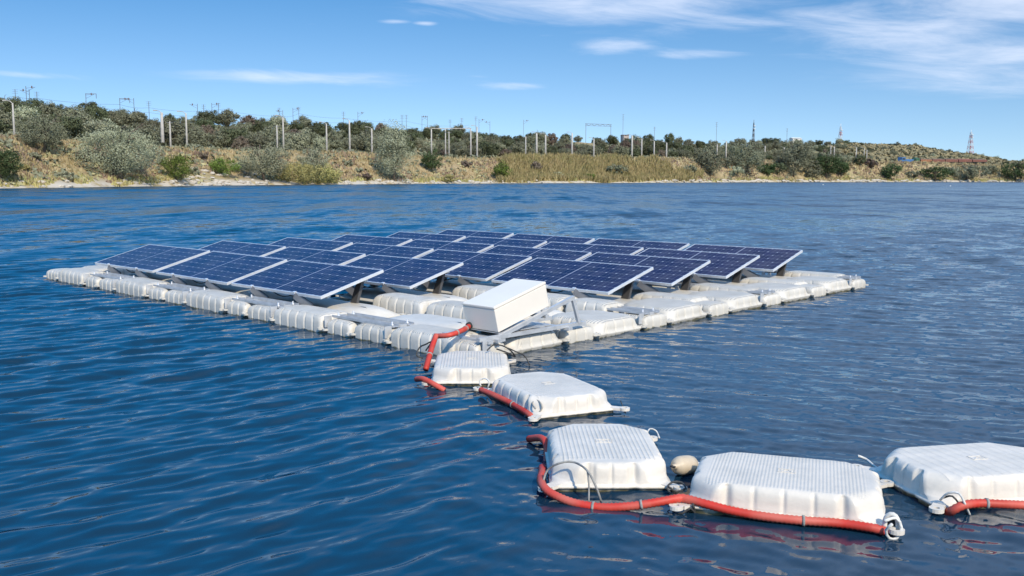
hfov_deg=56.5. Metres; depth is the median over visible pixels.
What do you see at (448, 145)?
concrete pole
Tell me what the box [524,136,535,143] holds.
hill tree
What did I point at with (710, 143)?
hill tree
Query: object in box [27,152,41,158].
shrub
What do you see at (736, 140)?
hill tree
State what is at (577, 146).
hill tree
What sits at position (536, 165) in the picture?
bush
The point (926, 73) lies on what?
sky
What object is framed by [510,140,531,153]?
hill tree
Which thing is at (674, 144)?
hill tree
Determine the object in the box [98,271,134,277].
steel channel
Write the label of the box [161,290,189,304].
edge float
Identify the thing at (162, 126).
concrete pole
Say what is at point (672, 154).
hill tree
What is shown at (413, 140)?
hill tree
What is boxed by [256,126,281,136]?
hill tree
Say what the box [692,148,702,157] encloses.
hill tree
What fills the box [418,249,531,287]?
solar panel
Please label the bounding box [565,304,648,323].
steel channel
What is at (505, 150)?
hill tree
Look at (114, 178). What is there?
shore grass
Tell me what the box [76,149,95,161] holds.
shrub
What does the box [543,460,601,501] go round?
arched cord
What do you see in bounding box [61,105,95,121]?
hill tree
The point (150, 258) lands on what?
solar panel
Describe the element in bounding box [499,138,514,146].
hill tree
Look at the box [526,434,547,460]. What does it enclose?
red hose
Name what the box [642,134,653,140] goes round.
hill tree
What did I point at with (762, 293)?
steel channel
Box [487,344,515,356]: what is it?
mooring rope
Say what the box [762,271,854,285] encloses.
steel channel
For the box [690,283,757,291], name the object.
walkway float
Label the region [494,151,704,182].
reeds
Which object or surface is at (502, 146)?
hill tree
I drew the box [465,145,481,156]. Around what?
hill tree
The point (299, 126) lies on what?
hill tree
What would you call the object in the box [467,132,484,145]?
hill tree
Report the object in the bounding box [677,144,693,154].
hill tree
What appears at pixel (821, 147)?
hill tree
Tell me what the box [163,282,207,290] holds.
steel channel
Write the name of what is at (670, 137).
hill tree
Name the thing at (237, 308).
edge float
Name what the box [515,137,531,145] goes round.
hill tree
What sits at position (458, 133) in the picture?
hill tree
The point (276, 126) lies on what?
concrete pole
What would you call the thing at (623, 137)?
hill house
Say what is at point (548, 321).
walkway float
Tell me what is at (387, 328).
steel channel
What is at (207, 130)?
hill tree
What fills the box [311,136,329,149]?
hill tree
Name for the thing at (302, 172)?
reed clump
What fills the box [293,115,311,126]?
hill tree
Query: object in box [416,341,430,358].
mooring rope
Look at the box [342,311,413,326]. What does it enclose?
steel channel
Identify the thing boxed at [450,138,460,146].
hill tree
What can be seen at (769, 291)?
steel channel
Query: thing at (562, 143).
hill tree
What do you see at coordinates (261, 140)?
hill tree
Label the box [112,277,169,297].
walkway float
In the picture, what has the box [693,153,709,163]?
shrub
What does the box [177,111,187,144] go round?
concrete pole
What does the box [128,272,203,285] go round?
hull float
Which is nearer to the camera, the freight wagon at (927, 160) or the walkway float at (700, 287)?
the walkway float at (700, 287)
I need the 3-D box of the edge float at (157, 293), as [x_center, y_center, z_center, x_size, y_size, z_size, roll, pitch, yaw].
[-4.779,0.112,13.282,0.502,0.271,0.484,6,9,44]
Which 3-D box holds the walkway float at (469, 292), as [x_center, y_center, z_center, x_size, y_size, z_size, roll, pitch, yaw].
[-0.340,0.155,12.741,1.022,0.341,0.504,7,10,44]
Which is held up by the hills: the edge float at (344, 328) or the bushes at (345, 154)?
the bushes at (345, 154)
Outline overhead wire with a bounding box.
[17,96,432,125]
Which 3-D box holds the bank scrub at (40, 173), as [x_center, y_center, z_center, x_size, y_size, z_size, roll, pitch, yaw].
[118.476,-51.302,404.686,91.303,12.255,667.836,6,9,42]
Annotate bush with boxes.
[0,146,25,181]
[14,114,71,152]
[66,120,164,179]
[158,153,194,180]
[208,156,241,176]
[237,142,293,180]
[295,147,328,175]
[421,149,442,171]
[490,159,512,176]
[531,161,542,169]
[606,164,628,172]
[694,149,723,175]
[729,139,766,174]
[756,162,776,174]
[773,139,812,176]
[810,148,844,177]
[880,162,903,178]
[919,166,955,180]
[950,164,991,179]
[998,161,1023,181]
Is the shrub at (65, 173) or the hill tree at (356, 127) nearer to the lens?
the shrub at (65, 173)
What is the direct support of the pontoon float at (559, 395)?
on the water
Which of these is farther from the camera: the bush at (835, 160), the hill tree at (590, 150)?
the bush at (835, 160)
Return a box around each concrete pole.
[2,100,14,134]
[153,110,164,142]
[167,121,172,147]
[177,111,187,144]
[274,125,279,147]
[275,115,284,149]
[319,121,327,151]
[342,118,350,151]
[365,126,372,151]
[447,132,450,155]
[468,127,471,156]
[471,125,477,157]
[535,132,537,153]
[571,133,572,153]
[589,137,594,156]
[627,134,632,155]
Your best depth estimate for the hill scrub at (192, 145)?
287.81 m
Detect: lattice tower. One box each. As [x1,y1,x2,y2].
[752,123,754,139]
[838,127,842,138]
[966,130,973,153]
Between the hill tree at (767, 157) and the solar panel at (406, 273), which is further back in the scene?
the hill tree at (767, 157)
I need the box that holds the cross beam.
[431,128,470,128]
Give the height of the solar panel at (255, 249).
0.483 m
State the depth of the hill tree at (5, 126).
167.63 m
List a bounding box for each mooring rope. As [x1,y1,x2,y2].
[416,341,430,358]
[479,378,489,388]
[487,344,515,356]
[509,348,529,364]
[524,400,542,416]
[666,480,686,494]
[672,503,695,514]
[857,455,876,467]
[883,517,902,539]
[939,491,970,514]
[944,495,967,513]
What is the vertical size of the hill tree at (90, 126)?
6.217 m
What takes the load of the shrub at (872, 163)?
on the hills
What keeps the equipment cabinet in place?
on the cabinet stand
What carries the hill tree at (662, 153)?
on the hills
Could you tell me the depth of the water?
7.40 m
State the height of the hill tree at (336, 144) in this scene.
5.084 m
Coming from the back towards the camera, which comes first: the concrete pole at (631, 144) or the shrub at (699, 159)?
the shrub at (699, 159)
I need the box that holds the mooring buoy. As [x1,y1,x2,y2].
[670,455,697,474]
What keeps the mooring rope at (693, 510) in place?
attached to the pontoon float at (794, 486)
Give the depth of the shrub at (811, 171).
480.06 m
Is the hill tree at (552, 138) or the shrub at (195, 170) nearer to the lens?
the shrub at (195, 170)
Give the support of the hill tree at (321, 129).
on the hills
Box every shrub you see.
[18,164,31,170]
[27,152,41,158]
[61,170,73,179]
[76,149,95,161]
[156,155,165,163]
[190,166,199,175]
[196,152,208,158]
[229,160,246,171]
[342,159,353,165]
[357,173,371,180]
[441,174,458,182]
[461,160,472,166]
[683,164,696,171]
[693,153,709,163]
[718,154,735,166]
[728,165,744,175]
[750,151,765,159]
[773,162,787,173]
[800,149,816,163]
[800,160,824,176]
[833,161,850,173]
[838,154,851,163]
[851,155,866,164]
[864,158,878,166]
[905,170,919,176]
[945,167,962,173]
[981,165,999,172]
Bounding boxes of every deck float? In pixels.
[81,265,134,274]
[476,326,567,354]
[550,310,646,338]
[624,298,711,324]
[688,290,766,312]
[742,282,813,302]
[787,276,854,293]
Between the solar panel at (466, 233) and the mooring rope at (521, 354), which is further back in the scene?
the solar panel at (466, 233)
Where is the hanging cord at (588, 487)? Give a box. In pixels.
[587,473,589,501]
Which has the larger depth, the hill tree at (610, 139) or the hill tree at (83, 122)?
the hill tree at (610, 139)
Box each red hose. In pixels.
[414,376,445,390]
[423,333,438,370]
[437,324,470,338]
[478,387,532,416]
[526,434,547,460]
[537,464,885,535]
[944,498,1023,515]
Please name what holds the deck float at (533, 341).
on the water
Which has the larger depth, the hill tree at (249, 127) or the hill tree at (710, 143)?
the hill tree at (710, 143)
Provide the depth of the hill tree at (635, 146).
401.26 m
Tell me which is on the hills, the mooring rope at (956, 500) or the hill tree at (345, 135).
the hill tree at (345, 135)
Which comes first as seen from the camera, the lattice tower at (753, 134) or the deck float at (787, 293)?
the deck float at (787, 293)
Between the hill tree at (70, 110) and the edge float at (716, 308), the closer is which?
the edge float at (716, 308)
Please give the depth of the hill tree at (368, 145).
279.58 m
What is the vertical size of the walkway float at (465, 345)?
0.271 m
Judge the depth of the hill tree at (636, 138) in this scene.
444.08 m
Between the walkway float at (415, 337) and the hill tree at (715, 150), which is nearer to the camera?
the walkway float at (415, 337)
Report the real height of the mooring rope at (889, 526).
0.110 m
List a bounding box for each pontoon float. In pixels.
[421,351,515,386]
[473,372,629,421]
[538,424,686,492]
[669,452,904,535]
[854,442,1023,513]
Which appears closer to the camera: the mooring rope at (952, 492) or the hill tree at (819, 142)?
the mooring rope at (952, 492)
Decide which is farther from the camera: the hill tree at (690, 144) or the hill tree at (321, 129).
the hill tree at (690, 144)
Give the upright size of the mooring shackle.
0.154 m
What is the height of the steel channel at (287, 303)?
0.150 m
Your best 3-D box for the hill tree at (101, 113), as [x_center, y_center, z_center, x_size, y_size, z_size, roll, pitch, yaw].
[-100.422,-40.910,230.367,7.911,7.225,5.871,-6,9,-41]
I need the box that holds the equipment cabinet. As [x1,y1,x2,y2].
[462,278,548,331]
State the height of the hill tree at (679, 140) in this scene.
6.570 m
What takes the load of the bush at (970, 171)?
on the hills
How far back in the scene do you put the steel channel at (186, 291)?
12.97 m
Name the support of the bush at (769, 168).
on the hills
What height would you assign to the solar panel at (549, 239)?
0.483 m
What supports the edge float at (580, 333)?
on the water
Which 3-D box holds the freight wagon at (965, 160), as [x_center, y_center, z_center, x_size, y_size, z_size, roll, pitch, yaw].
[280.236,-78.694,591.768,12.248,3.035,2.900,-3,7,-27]
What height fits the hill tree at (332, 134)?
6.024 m
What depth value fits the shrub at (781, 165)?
462.03 m
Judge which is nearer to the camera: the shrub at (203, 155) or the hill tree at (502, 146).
the shrub at (203, 155)
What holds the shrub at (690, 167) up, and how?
on the hills
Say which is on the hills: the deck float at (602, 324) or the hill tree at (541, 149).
the hill tree at (541, 149)
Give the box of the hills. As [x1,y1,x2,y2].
[0,127,1023,187]
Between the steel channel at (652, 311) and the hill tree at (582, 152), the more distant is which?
the hill tree at (582, 152)
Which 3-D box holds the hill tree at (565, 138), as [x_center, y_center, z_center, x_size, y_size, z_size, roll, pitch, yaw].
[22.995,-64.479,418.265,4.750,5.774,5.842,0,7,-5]
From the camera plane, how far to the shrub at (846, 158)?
510.21 m
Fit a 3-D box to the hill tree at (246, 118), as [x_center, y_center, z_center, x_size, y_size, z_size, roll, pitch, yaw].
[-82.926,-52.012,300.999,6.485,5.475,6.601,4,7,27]
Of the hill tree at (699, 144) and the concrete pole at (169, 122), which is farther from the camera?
the hill tree at (699, 144)
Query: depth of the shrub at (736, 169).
428.17 m
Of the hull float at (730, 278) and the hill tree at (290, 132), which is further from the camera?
the hill tree at (290, 132)
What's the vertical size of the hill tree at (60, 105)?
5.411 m
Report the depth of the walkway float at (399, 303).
11.57 m
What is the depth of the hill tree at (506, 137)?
382.84 m
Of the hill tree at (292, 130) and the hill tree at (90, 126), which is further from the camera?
the hill tree at (292, 130)
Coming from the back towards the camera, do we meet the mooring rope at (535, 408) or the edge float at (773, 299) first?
the edge float at (773, 299)
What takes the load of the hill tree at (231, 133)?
on the hills
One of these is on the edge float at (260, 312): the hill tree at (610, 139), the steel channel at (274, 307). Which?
the steel channel at (274, 307)
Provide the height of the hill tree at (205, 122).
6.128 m
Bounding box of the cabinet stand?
[442,295,585,350]
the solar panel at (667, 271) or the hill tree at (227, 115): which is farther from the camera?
the hill tree at (227, 115)
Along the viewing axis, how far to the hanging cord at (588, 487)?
5.00 m
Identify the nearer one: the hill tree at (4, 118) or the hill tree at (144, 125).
the hill tree at (4, 118)
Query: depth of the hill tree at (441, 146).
316.19 m
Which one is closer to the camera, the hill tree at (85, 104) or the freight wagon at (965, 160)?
the hill tree at (85, 104)
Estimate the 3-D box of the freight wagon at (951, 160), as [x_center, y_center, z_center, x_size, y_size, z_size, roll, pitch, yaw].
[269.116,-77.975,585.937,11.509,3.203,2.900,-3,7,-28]
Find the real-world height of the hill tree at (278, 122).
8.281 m
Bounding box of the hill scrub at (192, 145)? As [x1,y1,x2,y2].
[0,117,1010,164]
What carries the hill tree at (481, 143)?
on the hills
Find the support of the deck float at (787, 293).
on the water
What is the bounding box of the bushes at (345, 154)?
[0,134,1023,183]
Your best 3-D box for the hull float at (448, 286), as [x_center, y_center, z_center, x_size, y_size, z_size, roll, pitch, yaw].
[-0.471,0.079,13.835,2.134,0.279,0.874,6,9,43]
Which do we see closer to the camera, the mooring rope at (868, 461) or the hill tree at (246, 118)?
the mooring rope at (868, 461)
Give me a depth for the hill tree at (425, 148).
315.88 m
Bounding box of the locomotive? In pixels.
[898,157,913,161]
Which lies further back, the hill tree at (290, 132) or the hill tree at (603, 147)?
the hill tree at (603, 147)
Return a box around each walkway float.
[55,268,105,285]
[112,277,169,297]
[182,289,248,313]
[270,305,346,332]
[373,293,441,313]
[385,324,478,354]
[426,300,465,318]
[452,284,494,299]
[455,340,509,353]
[523,312,550,323]
[546,293,577,311]
[565,298,625,313]
[632,292,708,302]
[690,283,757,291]
[740,277,807,284]
[784,271,843,277]
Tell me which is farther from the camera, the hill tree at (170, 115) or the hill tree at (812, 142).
the hill tree at (812, 142)
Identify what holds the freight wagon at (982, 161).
on the hills
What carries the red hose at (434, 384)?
on the water
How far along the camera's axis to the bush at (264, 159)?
199.22 m
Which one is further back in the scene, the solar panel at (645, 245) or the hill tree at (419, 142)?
the hill tree at (419, 142)
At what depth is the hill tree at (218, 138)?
240.76 m
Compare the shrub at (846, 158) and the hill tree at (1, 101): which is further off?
the shrub at (846, 158)
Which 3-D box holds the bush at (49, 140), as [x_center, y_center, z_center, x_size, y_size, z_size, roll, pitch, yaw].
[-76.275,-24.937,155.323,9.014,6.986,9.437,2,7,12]
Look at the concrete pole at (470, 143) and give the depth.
308.17 m
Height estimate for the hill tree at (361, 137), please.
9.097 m
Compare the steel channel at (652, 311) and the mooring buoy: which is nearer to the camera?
the mooring buoy
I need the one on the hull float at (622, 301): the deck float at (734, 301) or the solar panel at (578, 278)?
the solar panel at (578, 278)
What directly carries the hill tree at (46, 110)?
on the hills
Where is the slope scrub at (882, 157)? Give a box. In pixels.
[838,142,1023,165]
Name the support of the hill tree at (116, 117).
on the hills
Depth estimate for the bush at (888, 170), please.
522.04 m
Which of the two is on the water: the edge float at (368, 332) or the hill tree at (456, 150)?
the edge float at (368, 332)
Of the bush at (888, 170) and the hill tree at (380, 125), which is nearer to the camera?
the hill tree at (380, 125)
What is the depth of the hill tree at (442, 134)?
362.17 m
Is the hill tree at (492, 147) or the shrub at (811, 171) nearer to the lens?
the hill tree at (492, 147)
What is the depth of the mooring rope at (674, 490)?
5.11 m
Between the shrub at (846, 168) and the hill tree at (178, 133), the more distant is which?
the shrub at (846, 168)
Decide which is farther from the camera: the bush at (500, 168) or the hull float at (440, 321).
the bush at (500, 168)
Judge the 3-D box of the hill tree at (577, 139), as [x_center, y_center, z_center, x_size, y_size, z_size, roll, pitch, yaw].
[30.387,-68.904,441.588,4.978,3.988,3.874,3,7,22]
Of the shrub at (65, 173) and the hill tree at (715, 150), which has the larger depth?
the hill tree at (715, 150)
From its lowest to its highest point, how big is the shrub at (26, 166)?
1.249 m
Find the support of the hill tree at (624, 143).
on the hills
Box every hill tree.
[0,96,22,109]
[0,98,28,114]
[0,107,12,127]
[0,119,10,131]
[10,105,41,120]
[10,116,28,131]
[16,103,41,117]
[18,116,55,134]
[25,98,48,106]
[37,100,58,117]
[48,104,63,112]
[48,111,85,138]
[53,104,87,116]
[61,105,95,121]
[70,112,96,138]
[77,100,97,111]
[78,116,111,138]
[84,103,109,122]
[98,118,117,129]
[107,109,127,125]
[107,122,120,139]
[117,109,147,126]
[124,123,160,145]
[133,121,159,132]
[146,117,159,127]
[157,117,195,146]
[159,117,180,127]
[163,113,177,122]
[176,116,191,124]
[183,120,200,130]
[188,126,212,145]
[189,118,216,132]
[191,115,200,123]
[196,109,220,123]
[196,124,214,143]
[210,129,232,146]
[217,109,240,125]
[220,126,252,148]
[231,135,250,149]
[233,122,253,131]
[233,125,250,140]
[238,115,258,125]
[243,132,268,148]
[251,120,273,133]
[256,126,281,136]
[267,114,291,132]
[267,131,285,146]
[268,137,289,148]
[279,128,310,150]
[284,129,301,136]
[286,129,312,146]
[287,121,303,131]
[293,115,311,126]
[300,128,320,145]
[306,126,317,132]
[310,121,321,127]
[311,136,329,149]
[316,122,338,136]
[327,129,342,140]
[328,138,345,148]
[334,122,347,130]
[337,132,348,140]
[341,137,356,149]
[343,120,367,135]
[343,134,357,140]
[354,127,377,150]
[361,121,373,132]
[363,133,386,151]
[374,123,387,129]
[398,130,416,150]
[407,128,418,133]
[412,132,424,139]
[414,137,424,147]
[421,146,434,153]
[422,126,437,139]
[422,141,435,150]
[429,124,440,133]
[432,138,450,146]
[432,141,447,153]
[436,149,447,155]
[438,129,452,140]
[446,142,465,156]
[450,124,466,132]
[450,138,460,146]
[450,142,467,152]
[451,129,462,138]
[460,137,469,145]
[461,130,472,138]
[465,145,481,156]
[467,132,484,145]
[475,139,487,152]
[479,140,499,156]
[482,135,499,143]
[486,140,506,153]
[487,133,500,138]
[499,135,513,141]
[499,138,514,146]
[500,149,511,154]
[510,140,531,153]
[512,134,524,141]
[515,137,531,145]
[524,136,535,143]
[531,142,546,153]
[532,130,549,141]
[532,139,546,148]
[546,133,558,144]
[546,145,557,152]
[548,149,558,154]
[558,140,573,148]
[558,146,570,154]
[560,134,568,142]
[562,143,576,151]
[573,135,582,141]
[573,143,585,149]
[574,148,586,154]
[585,145,603,155]
[592,139,606,146]
[595,145,607,154]
[604,135,619,144]
[611,144,629,155]
[620,140,629,147]
[628,135,645,144]
[628,140,640,146]
[628,143,640,151]
[628,147,641,156]
[639,145,655,156]
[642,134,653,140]
[642,138,653,146]
[652,140,665,150]
[657,149,665,156]
[663,133,674,143]
[667,141,681,148]
[667,150,678,156]
[673,136,683,143]
[676,148,692,157]
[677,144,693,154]
[681,142,696,148]
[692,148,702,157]
[696,140,705,148]
[703,145,714,151]
[707,140,716,147]
[710,148,723,157]
[722,142,732,147]
[734,138,746,144]
[754,143,762,149]
[761,138,770,143]
[761,142,771,149]
[765,155,772,159]
[769,138,781,142]
[770,141,782,149]
[771,150,781,156]
[805,140,815,145]
[815,140,823,144]
[818,144,828,151]
[835,138,843,143]
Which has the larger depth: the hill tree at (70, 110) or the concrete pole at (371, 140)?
the concrete pole at (371, 140)
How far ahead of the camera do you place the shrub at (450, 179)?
264.47 m
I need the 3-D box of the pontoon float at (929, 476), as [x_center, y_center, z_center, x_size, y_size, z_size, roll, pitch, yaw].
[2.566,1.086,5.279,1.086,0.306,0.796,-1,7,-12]
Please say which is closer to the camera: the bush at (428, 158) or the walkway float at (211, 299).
the walkway float at (211, 299)
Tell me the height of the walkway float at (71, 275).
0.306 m
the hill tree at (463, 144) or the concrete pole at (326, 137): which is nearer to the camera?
the concrete pole at (326, 137)
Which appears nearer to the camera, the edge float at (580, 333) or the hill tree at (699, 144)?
the edge float at (580, 333)
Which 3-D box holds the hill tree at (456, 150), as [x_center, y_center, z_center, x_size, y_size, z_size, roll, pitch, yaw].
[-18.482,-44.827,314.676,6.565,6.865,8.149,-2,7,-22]
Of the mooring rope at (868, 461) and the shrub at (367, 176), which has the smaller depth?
the mooring rope at (868, 461)
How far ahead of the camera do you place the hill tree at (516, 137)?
392.83 m
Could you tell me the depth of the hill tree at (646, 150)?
397.60 m
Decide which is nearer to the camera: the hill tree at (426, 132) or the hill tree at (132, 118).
the hill tree at (132, 118)
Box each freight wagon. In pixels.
[920,158,931,161]
[932,158,944,161]
[944,158,957,162]
[958,159,971,162]
[971,159,986,163]
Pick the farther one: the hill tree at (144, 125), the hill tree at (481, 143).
the hill tree at (481, 143)
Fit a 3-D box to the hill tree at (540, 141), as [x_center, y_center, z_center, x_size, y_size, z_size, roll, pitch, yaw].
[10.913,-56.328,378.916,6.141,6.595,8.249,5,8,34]
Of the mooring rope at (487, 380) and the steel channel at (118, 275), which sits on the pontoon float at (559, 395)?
the mooring rope at (487, 380)
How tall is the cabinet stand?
0.426 m
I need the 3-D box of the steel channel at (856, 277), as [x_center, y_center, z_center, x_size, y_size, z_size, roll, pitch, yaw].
[4.823,-0.187,15.283,1.490,0.150,0.190,6,9,43]
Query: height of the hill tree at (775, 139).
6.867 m
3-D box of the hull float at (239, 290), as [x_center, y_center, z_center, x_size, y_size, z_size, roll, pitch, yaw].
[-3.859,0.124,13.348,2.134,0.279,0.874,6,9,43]
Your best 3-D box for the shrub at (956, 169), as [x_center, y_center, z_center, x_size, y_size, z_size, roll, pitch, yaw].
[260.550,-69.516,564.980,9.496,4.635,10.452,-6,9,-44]
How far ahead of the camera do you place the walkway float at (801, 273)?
15.17 m
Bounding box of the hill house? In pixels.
[620,135,628,142]
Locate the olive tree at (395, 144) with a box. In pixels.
[371,119,417,180]
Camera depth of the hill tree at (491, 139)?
356.56 m
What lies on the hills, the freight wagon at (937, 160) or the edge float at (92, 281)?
the freight wagon at (937, 160)
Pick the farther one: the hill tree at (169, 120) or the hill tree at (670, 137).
the hill tree at (670, 137)
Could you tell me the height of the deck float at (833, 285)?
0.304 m
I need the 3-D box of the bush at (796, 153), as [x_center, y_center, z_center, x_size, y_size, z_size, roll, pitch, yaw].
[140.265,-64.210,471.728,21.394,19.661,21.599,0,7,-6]
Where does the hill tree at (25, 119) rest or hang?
on the hills
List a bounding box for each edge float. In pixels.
[43,268,66,280]
[82,276,103,288]
[96,277,123,292]
[145,286,175,300]
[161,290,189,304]
[223,299,264,316]
[243,303,284,321]
[322,316,371,337]
[350,321,409,344]
[553,323,597,343]
[626,312,670,329]
[695,300,731,316]
[751,293,784,306]
[800,284,829,296]
[845,278,868,289]
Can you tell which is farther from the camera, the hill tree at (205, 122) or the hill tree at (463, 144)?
the hill tree at (463, 144)
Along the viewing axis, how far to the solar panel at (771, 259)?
15.12 m
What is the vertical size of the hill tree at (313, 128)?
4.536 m
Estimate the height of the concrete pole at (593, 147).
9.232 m
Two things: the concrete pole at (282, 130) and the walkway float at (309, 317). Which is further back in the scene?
the concrete pole at (282, 130)
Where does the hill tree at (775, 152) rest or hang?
on the hills
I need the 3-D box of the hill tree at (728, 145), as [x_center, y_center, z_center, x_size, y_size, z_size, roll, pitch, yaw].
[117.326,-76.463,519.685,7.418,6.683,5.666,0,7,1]
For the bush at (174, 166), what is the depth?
172.32 m
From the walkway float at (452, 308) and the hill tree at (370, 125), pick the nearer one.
the walkway float at (452, 308)
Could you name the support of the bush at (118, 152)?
on the hills
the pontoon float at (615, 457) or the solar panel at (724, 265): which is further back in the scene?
the solar panel at (724, 265)
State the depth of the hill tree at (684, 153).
427.02 m
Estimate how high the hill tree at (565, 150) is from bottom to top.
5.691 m
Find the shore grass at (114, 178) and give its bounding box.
[0,173,1018,187]
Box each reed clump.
[271,161,326,184]
[308,162,343,183]
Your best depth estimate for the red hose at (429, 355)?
8.40 m
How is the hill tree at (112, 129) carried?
on the hills
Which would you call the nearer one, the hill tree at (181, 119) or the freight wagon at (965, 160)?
the hill tree at (181, 119)
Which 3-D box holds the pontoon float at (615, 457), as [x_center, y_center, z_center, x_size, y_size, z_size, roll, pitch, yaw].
[0.537,1.044,5.627,0.806,0.296,1.066,0,7,0]
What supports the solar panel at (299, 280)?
on the hull float at (349, 307)
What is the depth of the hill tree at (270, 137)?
254.10 m
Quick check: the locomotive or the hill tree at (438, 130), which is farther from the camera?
the locomotive
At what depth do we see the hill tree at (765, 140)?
568.97 m
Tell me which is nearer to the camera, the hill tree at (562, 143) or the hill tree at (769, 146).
the hill tree at (562, 143)
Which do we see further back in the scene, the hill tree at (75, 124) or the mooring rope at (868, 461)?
the hill tree at (75, 124)
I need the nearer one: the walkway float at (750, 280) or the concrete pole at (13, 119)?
the walkway float at (750, 280)
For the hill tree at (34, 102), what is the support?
on the hills
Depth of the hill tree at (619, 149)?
376.48 m
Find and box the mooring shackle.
[882,512,899,535]
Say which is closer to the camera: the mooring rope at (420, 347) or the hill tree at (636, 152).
the mooring rope at (420, 347)
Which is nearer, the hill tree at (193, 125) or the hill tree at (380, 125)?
the hill tree at (193, 125)
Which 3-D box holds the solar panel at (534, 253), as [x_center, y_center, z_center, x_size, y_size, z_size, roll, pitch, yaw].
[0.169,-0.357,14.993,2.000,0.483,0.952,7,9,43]
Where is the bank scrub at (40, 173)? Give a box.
[0,132,1004,180]
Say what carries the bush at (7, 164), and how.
on the hills
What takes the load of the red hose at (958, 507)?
attached to the pontoon float at (929, 476)
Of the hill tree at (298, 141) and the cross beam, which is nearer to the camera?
the hill tree at (298, 141)
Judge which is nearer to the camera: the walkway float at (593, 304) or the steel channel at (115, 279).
the walkway float at (593, 304)
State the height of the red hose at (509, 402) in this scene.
0.117 m
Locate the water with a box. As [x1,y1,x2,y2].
[0,182,1023,575]
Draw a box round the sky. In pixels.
[0,0,1023,160]
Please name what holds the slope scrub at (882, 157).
on the hills
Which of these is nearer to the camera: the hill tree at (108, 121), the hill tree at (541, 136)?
the hill tree at (108, 121)
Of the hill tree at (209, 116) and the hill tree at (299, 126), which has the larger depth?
the hill tree at (299, 126)
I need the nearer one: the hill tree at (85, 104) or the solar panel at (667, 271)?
the solar panel at (667, 271)
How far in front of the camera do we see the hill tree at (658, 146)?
441.23 m
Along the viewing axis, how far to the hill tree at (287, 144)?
238.12 m
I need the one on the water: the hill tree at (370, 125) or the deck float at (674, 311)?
the deck float at (674, 311)
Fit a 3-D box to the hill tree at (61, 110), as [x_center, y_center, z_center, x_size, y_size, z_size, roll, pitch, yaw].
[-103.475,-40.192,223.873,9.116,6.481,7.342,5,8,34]
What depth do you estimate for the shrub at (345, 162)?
238.75 m
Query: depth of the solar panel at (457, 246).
16.53 m
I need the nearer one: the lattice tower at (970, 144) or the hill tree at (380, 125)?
the hill tree at (380, 125)
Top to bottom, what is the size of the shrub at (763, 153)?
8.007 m
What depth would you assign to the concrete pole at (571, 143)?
349.60 m
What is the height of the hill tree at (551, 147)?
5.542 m
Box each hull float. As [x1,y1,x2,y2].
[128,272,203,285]
[191,283,289,298]
[270,295,405,320]
[335,287,467,304]
[392,314,465,328]
[412,280,499,294]
[538,308,564,315]
[547,291,635,304]
[571,285,699,298]
[633,279,746,289]
[692,274,790,281]
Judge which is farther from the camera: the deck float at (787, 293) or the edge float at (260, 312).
the deck float at (787, 293)
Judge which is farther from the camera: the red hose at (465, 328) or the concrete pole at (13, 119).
the concrete pole at (13, 119)
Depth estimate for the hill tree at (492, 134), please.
376.13 m
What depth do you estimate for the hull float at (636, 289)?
13.24 m
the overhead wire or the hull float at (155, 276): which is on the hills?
the overhead wire
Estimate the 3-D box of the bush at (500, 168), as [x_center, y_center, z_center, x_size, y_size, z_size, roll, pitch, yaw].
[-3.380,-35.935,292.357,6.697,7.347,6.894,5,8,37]
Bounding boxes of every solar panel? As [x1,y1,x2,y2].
[95,244,209,277]
[156,251,286,289]
[200,240,285,256]
[231,260,383,305]
[263,247,365,264]
[268,237,352,250]
[330,234,412,245]
[337,243,433,257]
[345,254,463,294]
[387,232,465,241]
[401,239,493,255]
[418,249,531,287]
[437,229,513,240]
[457,236,546,251]
[482,245,591,278]
[491,258,652,298]
[506,233,594,247]
[539,242,643,260]
[581,252,710,291]
[588,238,689,254]
[637,248,759,283]
[685,244,802,277]
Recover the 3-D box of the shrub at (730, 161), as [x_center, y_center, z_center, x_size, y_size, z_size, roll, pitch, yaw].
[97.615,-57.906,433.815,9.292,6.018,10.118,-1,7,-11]
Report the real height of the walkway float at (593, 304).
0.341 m
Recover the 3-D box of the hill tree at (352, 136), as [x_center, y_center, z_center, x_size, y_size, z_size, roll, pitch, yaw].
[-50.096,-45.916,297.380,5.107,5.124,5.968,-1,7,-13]
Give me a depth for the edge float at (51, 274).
15.66 m
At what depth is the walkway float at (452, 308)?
11.04 m
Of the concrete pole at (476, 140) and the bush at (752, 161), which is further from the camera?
the bush at (752, 161)
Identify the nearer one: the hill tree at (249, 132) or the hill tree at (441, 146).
the hill tree at (249, 132)
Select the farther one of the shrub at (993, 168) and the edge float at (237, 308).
the shrub at (993, 168)
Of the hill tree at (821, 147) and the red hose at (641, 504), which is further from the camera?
the hill tree at (821, 147)
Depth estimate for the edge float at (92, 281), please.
14.54 m
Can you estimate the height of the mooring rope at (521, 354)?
0.149 m
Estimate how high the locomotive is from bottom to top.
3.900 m
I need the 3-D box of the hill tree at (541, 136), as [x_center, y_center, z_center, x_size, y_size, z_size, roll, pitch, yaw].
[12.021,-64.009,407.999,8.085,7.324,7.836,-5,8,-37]
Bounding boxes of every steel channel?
[83,272,124,287]
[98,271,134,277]
[146,283,195,300]
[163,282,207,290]
[224,296,283,316]
[241,294,298,306]
[324,313,398,337]
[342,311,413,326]
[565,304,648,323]
[617,306,659,314]
[667,283,767,301]
[675,283,774,294]
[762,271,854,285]
[768,270,860,279]

